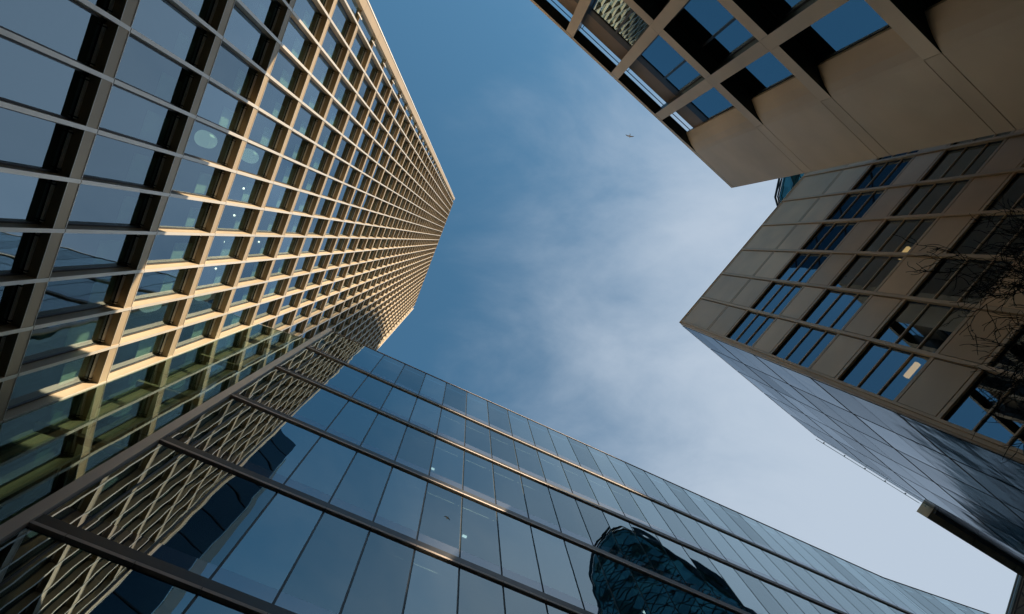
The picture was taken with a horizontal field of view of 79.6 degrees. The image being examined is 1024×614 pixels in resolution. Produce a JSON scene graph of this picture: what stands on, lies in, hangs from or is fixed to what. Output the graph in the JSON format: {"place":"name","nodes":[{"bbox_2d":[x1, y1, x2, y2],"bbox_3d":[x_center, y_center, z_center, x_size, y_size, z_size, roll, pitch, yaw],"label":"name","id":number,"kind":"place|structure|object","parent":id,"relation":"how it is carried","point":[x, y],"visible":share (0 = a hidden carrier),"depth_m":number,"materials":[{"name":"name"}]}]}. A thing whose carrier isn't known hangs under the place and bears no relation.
{"place":"outdoors","nodes":[
{"label":"outdoors","id":0,"kind":"place"},
{"bbox_2d":[368,0,1016,613],"label":"sky","id":1,"kind":"structure","parent":0,"point":[572,251],"materials":[{"name":"blue"}]},
{"bbox_2d":[774,173,804,205],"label":"curved glass tower","id":2,"kind":"structure","parent":0,"point":[788,183],"depth_m":235.25,"materials":[{"name":"glass"}]},
{"label":"ground","id":3,"kind":"structure","parent":0,"visible":0},
{"bbox_2d":[0,0,454,612],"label":"office tower","id":4,"kind":"structure","parent":3,"relation":"on","point":[122,194],"depth_m":21.74,"materials":[{"name":"beige metal"}]},
{"bbox_2d":[0,541,36,582],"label":"window","id":5,"kind":"structure","parent":4,"relation":"in","point":[17,558],"depth_m":18.38,"materials":[{"name":"black glass"}]},
{"bbox_2d":[0,179,56,223],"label":"window","id":6,"kind":"structure","parent":4,"relation":"in","point":[48,194],"depth_m":13.79,"materials":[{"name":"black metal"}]},
{"bbox_2d":[0,467,61,521],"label":"window","id":7,"kind":"structure","parent":4,"relation":"in","point":[37,486],"depth_m":18.20,"materials":[{"name":"blue glass"}]},
{"bbox_2d":[0,107,73,172],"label":"window","id":8,"kind":"structure","parent":4,"relation":"in","point":[67,135],"depth_m":13.68,"materials":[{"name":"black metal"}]},
{"bbox_2d":[0,429,73,487],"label":"window","id":9,"kind":"structure","parent":4,"relation":"in","point":[52,446],"depth_m":17.92,"materials":[{"name":"blue glass"}]},
{"bbox_2d":[0,391,86,451],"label":"window","id":10,"kind":"structure","parent":4,"relation":"in","point":[63,409],"depth_m":18.00,"materials":[{"name":"blue glass"}]},
{"bbox_2d":[0,35,89,120],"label":"window","id":11,"kind":"structure","parent":4,"relation":"in","point":[80,95],"depth_m":13.43,"materials":[{"name":"black glass"}]},
{"bbox_2d":[0,0,106,67],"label":"window","id":12,"kind":"structure","parent":4,"relation":"in","point":[102,27],"depth_m":13.48,"materials":[{"name":"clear glass"}]},
{"bbox_2d":[7,353,99,410],"bbox_3d":[-12.437,1.872,16.540,0.265,3.760,1.117,21,-86,-6],"label":"window","id":13,"kind":"structure","parent":4,"relation":"in","point":[74,370],"depth_m":17.74,"materials":[{"name":"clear glass"}]},
{"bbox_2d":[22,313,113,364],"bbox_3d":[-11.994,0.738,16.445,0.265,3.760,1.117,21,-86,-6],"label":"window","id":14,"kind":"structure","parent":4,"relation":"in","point":[87,331],"depth_m":17.52,"materials":[{"name":"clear glass"}]},
{"bbox_2d":[37,274,126,318],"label":"window","id":15,"kind":"structure","parent":4,"relation":"in","point":[102,289],"depth_m":17.66,"materials":[{"name":"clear glass"}]},
{"bbox_2d":[53,487,115,542],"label":"window","id":16,"kind":"structure","parent":4,"relation":"in","point":[96,503],"depth_m":22.59,"materials":[{"name":"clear glass"}]},
{"bbox_2d":[52,234,139,271],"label":"window","id":17,"kind":"structure","parent":4,"relation":"in","point":[108,251],"depth_m":17.40,"materials":[{"name":"blue glass"}]},
{"bbox_2d":[74,426,136,477],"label":"window","id":18,"kind":"structure","parent":4,"relation":"in","point":[120,439],"depth_m":22.29,"materials":[{"name":"blue glass"}]},
{"bbox_2d":[67,194,152,227],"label":"window","id":19,"kind":"structure","parent":4,"relation":"in","point":[130,207],"depth_m":17.55,"materials":[{"name":"blue glass"}]},
{"bbox_2d":[93,395,146,437],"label":"window","id":20,"kind":"structure","parent":4,"relation":"in","point":[130,408],"depth_m":22.24,"materials":[{"name":"blue glass"}]},
{"bbox_2d":[83,134,166,188],"bbox_3d":[-10.223,-3.800,16.067,0.265,3.760,1.117,21,-86,-6],"label":"window","id":21,"kind":"structure","parent":4,"relation":"in","point":[142,166],"depth_m":17.34,"materials":[{"name":"blue glass"}]},
{"bbox_2d":[98,364,157,407],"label":"window","id":22,"kind":"structure","parent":4,"relation":"in","point":[142,374],"depth_m":21.93,"materials":[{"name":"blue glass"}]},
{"bbox_2d":[99,84,179,148],"bbox_3d":[-9.780,-4.934,15.972,0.265,3.760,1.117,21,-86,-6],"label":"window","id":23,"kind":"structure","parent":4,"relation":"in","point":[154,127],"depth_m":17.18,"materials":[{"name":"blue glass"}]},
{"bbox_2d":[110,332,168,372],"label":"window","id":24,"kind":"structure","parent":4,"relation":"in","point":[147,346],"depth_m":21.84,"materials":[{"name":"blue glass"}]},
{"bbox_2d":[126,449,170,491],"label":"window","id":25,"kind":"structure","parent":4,"relation":"in","point":[155,462],"depth_m":26.14,"materials":[{"name":"grey glass"}]},
{"bbox_2d":[122,300,180,336],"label":"window","id":26,"kind":"structure","parent":4,"relation":"in","point":[176,304],"depth_m":22.19,"materials":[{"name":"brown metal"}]},
{"bbox_2d":[115,34,193,108],"bbox_3d":[-9.337,-6.069,15.877,0.265,3.760,1.117,21,-86,-6],"label":"window","id":27,"kind":"structure","parent":4,"relation":"in","point":[168,88],"depth_m":17.14,"materials":[{"name":"blue glass"}]},
{"bbox_2d":[134,268,190,301],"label":"window","id":28,"kind":"structure","parent":4,"relation":"in","point":[171,280],"depth_m":21.76,"materials":[{"name":"blue glass"}]},
{"bbox_2d":[145,401,186,435],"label":"window","id":29,"kind":"structure","parent":4,"relation":"in","point":[173,409],"depth_m":26.23,"materials":[{"name":"blue glass"}]},
{"bbox_2d":[146,236,202,264],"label":"window","id":30,"kind":"structure","parent":4,"relation":"in","point":[180,250],"depth_m":21.68,"materials":[{"name":"blue glass"}]},
{"bbox_2d":[155,371,197,406],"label":"window","id":31,"kind":"structure","parent":4,"relation":"in","point":[181,383],"depth_m":26.34,"materials":[{"name":"blue glass"}]},
{"bbox_2d":[163,0,206,66],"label":"window","id":32,"kind":"structure","parent":4,"relation":"in","point":[184,46],"depth_m":17.25,"materials":[{"name":"blue glass"}]},
{"bbox_2d":[159,202,212,229],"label":"window","id":33,"kind":"structure","parent":4,"relation":"in","point":[194,217],"depth_m":21.71,"materials":[{"name":"blue glass"}]},
{"bbox_2d":[165,345,206,377],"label":"window","id":34,"kind":"structure","parent":4,"relation":"in","point":[192,355],"depth_m":26.17,"materials":[{"name":"blue glass"}]},
{"bbox_2d":[176,318,215,348],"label":"window","id":35,"kind":"structure","parent":4,"relation":"in","point":[200,329],"depth_m":26.05,"materials":[{"name":"blue glass"}]},
{"bbox_2d":[171,158,223,198],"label":"window","id":36,"kind":"structure","parent":4,"relation":"in","point":[204,184],"depth_m":21.51,"materials":[{"name":"blue glass"}]},
{"bbox_2d":[187,0,218,24],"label":"window","id":37,"kind":"structure","parent":4,"relation":"in","point":[199,7],"depth_m":17.36,"materials":[{"name":"blue glass"}]},
{"bbox_2d":[194,130,216,148],"bbox_3d":[-10.576,-5.806,21.431,0.560,1.040,0.560,0,-84,-4],"label":"pendant lamp","id":38,"kind":"object","parent":4,"relation":"hanging from","point":[205,139],"visible":1,"depth_m":20.97,"materials":[{"name":"glass"}]},
{"bbox_2d":[186,291,225,319],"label":"window","id":39,"kind":"structure","parent":4,"relation":"in","point":[223,292],"depth_m":26.56,"materials":[{"name":"brown metal"}]},
{"bbox_2d":[184,120,235,165],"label":"window","id":40,"kind":"structure","parent":4,"relation":"in","point":[232,141],"depth_m":21.90,"materials":[{"name":"black metal"}]},
{"bbox_2d":[195,376,226,405],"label":"window","id":41,"kind":"structure","parent":4,"relation":"in","point":[215,385],"depth_m":30.82,"materials":[{"name":"blue glass"}]},
{"bbox_2d":[196,264,235,289],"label":"window","id":42,"kind":"structure","parent":4,"relation":"in","point":[222,270],"depth_m":26.06,"materials":[{"name":"blue glass"}]},
{"bbox_2d":[197,81,246,133],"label":"window","id":43,"kind":"structure","parent":4,"relation":"in","point":[228,117],"depth_m":21.36,"materials":[{"name":"blue glass"}]},
{"bbox_2d":[206,236,244,260],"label":"window","id":44,"kind":"structure","parent":4,"relation":"in","point":[229,246],"depth_m":25.85,"materials":[{"name":"blue glass"}]},
{"bbox_2d":[212,331,242,356],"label":"window","id":45,"kind":"structure","parent":4,"relation":"in","point":[231,339],"depth_m":30.53,"materials":[{"name":"blue glass"}]},
{"bbox_2d":[216,209,254,231],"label":"window","id":46,"kind":"structure","parent":4,"relation":"in","point":[241,216],"depth_m":25.96,"materials":[{"name":"blue glass"}]},
{"bbox_2d":[221,307,250,332],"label":"window","id":47,"kind":"structure","parent":4,"relation":"in","point":[237,317],"depth_m":30.27,"materials":[{"name":"blue glass"}]},
{"bbox_2d":[221,43,257,99],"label":"window","id":48,"kind":"structure","parent":4,"relation":"in","point":[242,79],"depth_m":21.35,"materials":[{"name":"blue glass"}]},
{"bbox_2d":[230,284,259,307],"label":"window","id":49,"kind":"structure","parent":4,"relation":"in","point":[248,290],"depth_m":30.33,"materials":[{"name":"blue glass"}]},
{"bbox_2d":[227,173,263,204],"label":"window","id":50,"kind":"structure","parent":4,"relation":"in","point":[250,188],"depth_m":25.75,"materials":[{"name":"blue glass"}]},
{"bbox_2d":[242,148,258,163],"bbox_3d":[-10.838,-6.256,25.599,0.560,1.040,0.560,0,-84,-4],"label":"pendant lamp","id":51,"kind":"object","parent":4,"relation":"hanging from","point":[251,156],"visible":0.93,"depth_m":25.14,"materials":[{"name":"glass"}]},
{"bbox_2d":[234,4,268,66],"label":"window","id":52,"kind":"structure","parent":4,"relation":"in","point":[252,51],"depth_m":21.29,"materials":[{"name":"blue glass"}]},
{"bbox_2d":[239,261,267,282],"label":"window","id":53,"kind":"structure","parent":4,"relation":"in","point":[257,266],"depth_m":30.30,"materials":[{"name":"blue glass"}]},
{"bbox_2d":[238,142,273,177],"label":"window","id":54,"kind":"structure","parent":4,"relation":"in","point":[271,157],"depth_m":26.07,"materials":[{"name":"glass"}]},
{"bbox_2d":[247,237,275,257],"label":"window","id":55,"kind":"structure","parent":4,"relation":"in","point":[265,243],"depth_m":30.27,"materials":[{"name":"blue glass"}]},
{"bbox_2d":[248,112,282,150],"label":"window","id":56,"kind":"structure","parent":4,"relation":"in","point":[268,135],"depth_m":25.51,"materials":[{"name":"blue glass"}]},
{"bbox_2d":[256,0,280,32],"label":"window","id":57,"kind":"structure","parent":4,"relation":"in","point":[263,14],"depth_m":21.33,"materials":[{"name":"blue glass"}]},
{"bbox_2d":[257,213,283,232],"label":"window","id":58,"kind":"structure","parent":4,"relation":"in","point":[273,220],"depth_m":30.17,"materials":[{"name":"blue glass"}]},
{"bbox_2d":[262,279,284,298],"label":"window","id":59,"kind":"structure","parent":4,"relation":"in","point":[273,288],"depth_m":34.44,"materials":[{"name":"blue glass"}]},
{"bbox_2d":[265,184,292,209],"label":"window","id":60,"kind":"structure","parent":4,"relation":"in","point":[282,195],"depth_m":30.08,"materials":[{"name":"blue glass"}]},
{"bbox_2d":[268,80,292,122],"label":"window","id":61,"kind":"structure","parent":4,"relation":"in","point":[277,112],"depth_m":25.57,"materials":[{"name":"blue glass"}]},
{"bbox_2d":[270,258,291,276],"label":"window","id":62,"kind":"structure","parent":4,"relation":"in","point":[283,262],"depth_m":34.46,"materials":[{"name":"blue glass"}]},
{"bbox_2d":[274,158,300,186],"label":"window","id":63,"kind":"structure","parent":4,"relation":"in","point":[289,172],"depth_m":29.78,"materials":[{"name":"blue glass"}]},
{"bbox_2d":[279,49,301,94],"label":"window","id":64,"kind":"structure","parent":4,"relation":"in","point":[286,79],"depth_m":25.25,"materials":[{"name":"blue glass"}]},
{"bbox_2d":[285,216,306,233],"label":"window","id":65,"kind":"structure","parent":4,"relation":"in","point":[297,222],"depth_m":34.25,"materials":[{"name":"blue glass"}]},
{"bbox_2d":[284,132,308,162],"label":"window","id":66,"kind":"structure","parent":4,"relation":"in","point":[297,151],"depth_m":29.80,"materials":[{"name":"blue glass"}]},
{"bbox_2d":[290,17,311,65],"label":"window","id":67,"kind":"structure","parent":4,"relation":"in","point":[298,49],"depth_m":25.19,"materials":[{"name":"blue glass"}]},
{"bbox_2d":[294,192,313,213],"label":"window","id":68,"kind":"structure","parent":4,"relation":"in","point":[302,207],"depth_m":34.17,"materials":[{"name":"blue glass"}]},
{"bbox_2d":[299,106,317,138],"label":"window","id":69,"kind":"structure","parent":4,"relation":"in","point":[304,129],"depth_m":29.68,"materials":[{"name":"blue glass"}]},
{"bbox_2d":[301,169,321,192],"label":"window","id":70,"kind":"structure","parent":4,"relation":"in","point":[310,184],"depth_m":34.02,"materials":[{"name":"blue glass"}]},
{"bbox_2d":[302,0,321,36],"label":"window","id":71,"kind":"structure","parent":4,"relation":"in","point":[308,21],"depth_m":25.26,"materials":[{"name":"blue glass"}]},
{"bbox_2d":[308,79,325,114],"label":"window","id":72,"kind":"structure","parent":4,"relation":"in","point":[313,103],"depth_m":29.57,"materials":[{"name":"blue glass"}]},
{"bbox_2d":[309,146,328,171],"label":"window","id":73,"kind":"structure","parent":4,"relation":"in","point":[317,164],"depth_m":33.87,"materials":[{"name":"blue glass"}]},
{"bbox_2d":[319,53,334,90],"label":"window","id":74,"kind":"structure","parent":4,"relation":"in","point":[324,78],"depth_m":29.63,"materials":[{"name":"blue glass"}]},
{"bbox_2d":[322,124,336,150],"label":"window","id":75,"kind":"structure","parent":4,"relation":"in","point":[327,140],"depth_m":33.99,"materials":[{"name":"blue glass"}]},
{"bbox_2d":[327,26,342,64],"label":"window","id":76,"kind":"structure","parent":4,"relation":"in","point":[331,52],"depth_m":29.36,"materials":[{"name":"blue glass"}]},
{"bbox_2d":[329,101,343,129],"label":"window","id":77,"kind":"structure","parent":4,"relation":"in","point":[333,120],"depth_m":33.75,"materials":[{"name":"blue glass"}]},
{"bbox_2d":[336,0,351,40],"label":"window","id":78,"kind":"structure","parent":4,"relation":"in","point":[339,26],"depth_m":29.31,"materials":[{"name":"blue glass"}]},
{"bbox_2d":[337,79,351,108],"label":"window","id":79,"kind":"structure","parent":4,"relation":"in","point":[341,98],"depth_m":33.62,"materials":[{"name":"blue glass"}]},
{"bbox_2d":[0,328,988,613],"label":"glass office block","id":80,"kind":"structure","parent":3,"relation":"on","point":[338,476],"depth_m":21.96,"materials":[{"name":"blue glass"}]},
{"bbox_2d":[679,129,1023,577],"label":"bronze office building","id":81,"kind":"structure","parent":3,"relation":"on","point":[819,310],"depth_m":20.65,"materials":[{"name":"brown metal"}]},
{"bbox_2d":[728,311,774,345],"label":"window","id":82,"kind":"structure","parent":81,"relation":"in","point":[752,326],"depth_m":25.97,"materials":[{"name":"blue glass"}]},
{"bbox_2d":[752,282,802,314],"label":"window","id":83,"kind":"structure","parent":81,"relation":"in","point":[778,295],"depth_m":25.90,"materials":[{"name":"blue glass"}]},
{"bbox_2d":[777,253,829,282],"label":"window","id":84,"kind":"structure","parent":81,"relation":"in","point":[804,265],"depth_m":25.82,"materials":[{"name":"blue glass"}]},
{"bbox_2d":[773,324,836,367],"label":"window","id":85,"kind":"structure","parent":81,"relation":"in","point":[804,344],"depth_m":21.76,"materials":[{"name":"blue glass"}]},
{"bbox_2d":[802,222,856,249],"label":"window","id":86,"kind":"structure","parent":81,"relation":"in","point":[828,237],"depth_m":25.76,"materials":[{"name":"blue glass"}]},
{"bbox_2d":[802,290,868,329],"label":"window","id":87,"kind":"structure","parent":81,"relation":"in","point":[834,309],"depth_m":21.68,"materials":[{"name":"blue glass"}]},
{"bbox_2d":[827,190,884,219],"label":"window","id":88,"kind":"structure","parent":81,"relation":"in","point":[856,205],"depth_m":25.68,"materials":[{"name":"glass"}]},
{"bbox_2d":[832,255,902,290],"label":"window","id":89,"kind":"structure","parent":81,"relation":"in","point":[867,273],"depth_m":21.61,"materials":[{"name":"black glass"}]},
{"bbox_2d":[853,157,912,189],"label":"window","id":90,"kind":"structure","parent":81,"relation":"in","point":[882,174],"depth_m":25.61,"materials":[{"name":"blue glass"}]},
{"bbox_2d":[839,343,929,399],"bbox_3d":[10.599,1.837,17.579,0.075,2.545,1.543,39,-88,-7],"label":"window","id":91,"kind":"structure","parent":81,"relation":"in","point":[884,371],"depth_m":17.54,"materials":[{"name":"blue glass"}]},
{"bbox_2d":[862,218,935,251],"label":"window","id":92,"kind":"structure","parent":81,"relation":"in","point":[884,240],"depth_m":21.55,"materials":[{"name":"grey glass"}]},
{"bbox_2d":[875,301,970,352],"bbox_3d":[11.659,0.558,17.508,0.075,2.545,1.543,39,-88,-7],"label":"window","id":93,"kind":"structure","parent":81,"relation":"in","point":[915,325],"depth_m":17.49,"materials":[{"name":"brown glass"}]},
{"bbox_2d":[892,179,969,215],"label":"window","id":94,"kind":"structure","parent":81,"relation":"in","point":[930,198],"depth_m":21.47,"materials":[{"name":"grey glass"}]},
{"bbox_2d":[922,140,1003,180],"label":"window","id":95,"kind":"structure","parent":81,"relation":"in","point":[966,160],"depth_m":21.39,"materials":[{"name":"black glass"}]},
{"bbox_2d":[912,259,1013,303],"bbox_3d":[12.719,-0.722,17.436,0.075,2.545,1.543,39,-88,-7],"label":"window","id":96,"kind":"structure","parent":81,"relation":"in","point":[934,288],"depth_m":17.58,"materials":[{"name":"black glass"}]},
{"bbox_2d":[943,372,1023,449],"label":"window","id":97,"kind":"structure","parent":81,"relation":"in","point":[967,413],"depth_m":13.79,"materials":[{"name":"blue glass"}]},
{"bbox_2d":[948,214,1023,254],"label":"window","id":98,"kind":"structure","parent":81,"relation":"in","point":[968,239],"depth_m":17.72,"materials":[{"name":"black glass"}]},
{"bbox_2d":[986,173,1023,210],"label":"window","id":99,"kind":"structure","parent":81,"relation":"in","point":[1014,191],"depth_m":18.20,"materials":[{"name":"black glass"}]},
{"bbox_2d":[990,327,1023,374],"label":"window","id":100,"kind":"structure","parent":81,"relation":"in","point":[1019,351],"depth_m":14.44,"materials":[{"name":"black glass"}]},
{"bbox_2d":[1005,574,1023,613],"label":"building","id":101,"kind":"structure","parent":3,"relation":"on","point":[1015,603],"depth_m":47.19,"materials":[{"name":"paint"}]},
{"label":"pavement","id":102,"kind":"structure","parent":0,"visible":0},
{"bbox_2d":[0,324,308,556],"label":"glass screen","id":103,"kind":"object","parent":102,"relation":"on","point":[77,438],"visible":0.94,"depth_m":20.85,"materials":[{"name":"glass"}]},
{"bbox_2d":[530,0,1023,187],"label":"frame facade building","id":104,"kind":"structure","parent":102,"relation":"on","point":[752,91],"depth_m":17.80,"materials":[{"name":"concrete"}]},
{"bbox_2d":[591,0,651,47],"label":"window","id":105,"kind":"structure","parent":104,"relation":"in","point":[626,23],"depth_m":24.16,"materials":[{"name":"multicoloured glass"}]},
{"bbox_2d":[640,34,702,92],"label":"window","id":106,"kind":"structure","parent":104,"relation":"in","point":[658,54],"depth_m":24.30,"materials":[{"name":"blue glass"}]},
{"bbox_2d":[690,87,733,119],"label":"window","id":107,"kind":"structure","parent":104,"relation":"in","point":[710,104],"depth_m":24.57,"materials":[{"name":"blue glass"}]},
{"bbox_2d":[673,0,755,63],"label":"window","id":108,"kind":"structure","parent":104,"relation":"in","point":[713,27],"depth_m":20.04,"materials":[{"name":"blue glass"}]},
{"bbox_2d":[732,51,793,96],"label":"window","id":109,"kind":"structure","parent":104,"relation":"in","point":[766,72],"depth_m":20.22,"materials":[{"name":"blue glass"}]},
{"bbox_2d":[757,0,808,21],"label":"window","id":110,"kind":"structure","parent":104,"relation":"in","point":[780,9],"depth_m":16.90,"materials":[{"name":"blue glass"}]},
{"bbox_2d":[794,0,889,62],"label":"window","id":111,"kind":"structure","parent":104,"relation":"in","point":[853,22],"depth_m":15.90,"materials":[{"name":"blue glass"}]},
{"bbox_2d":[893,196,1023,469],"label":"bare tree","id":112,"kind":"object","parent":102,"relation":"on","point":[1014,272],"visible":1,"depth_m":8.60,"materials":[{"name":"brown plant"}]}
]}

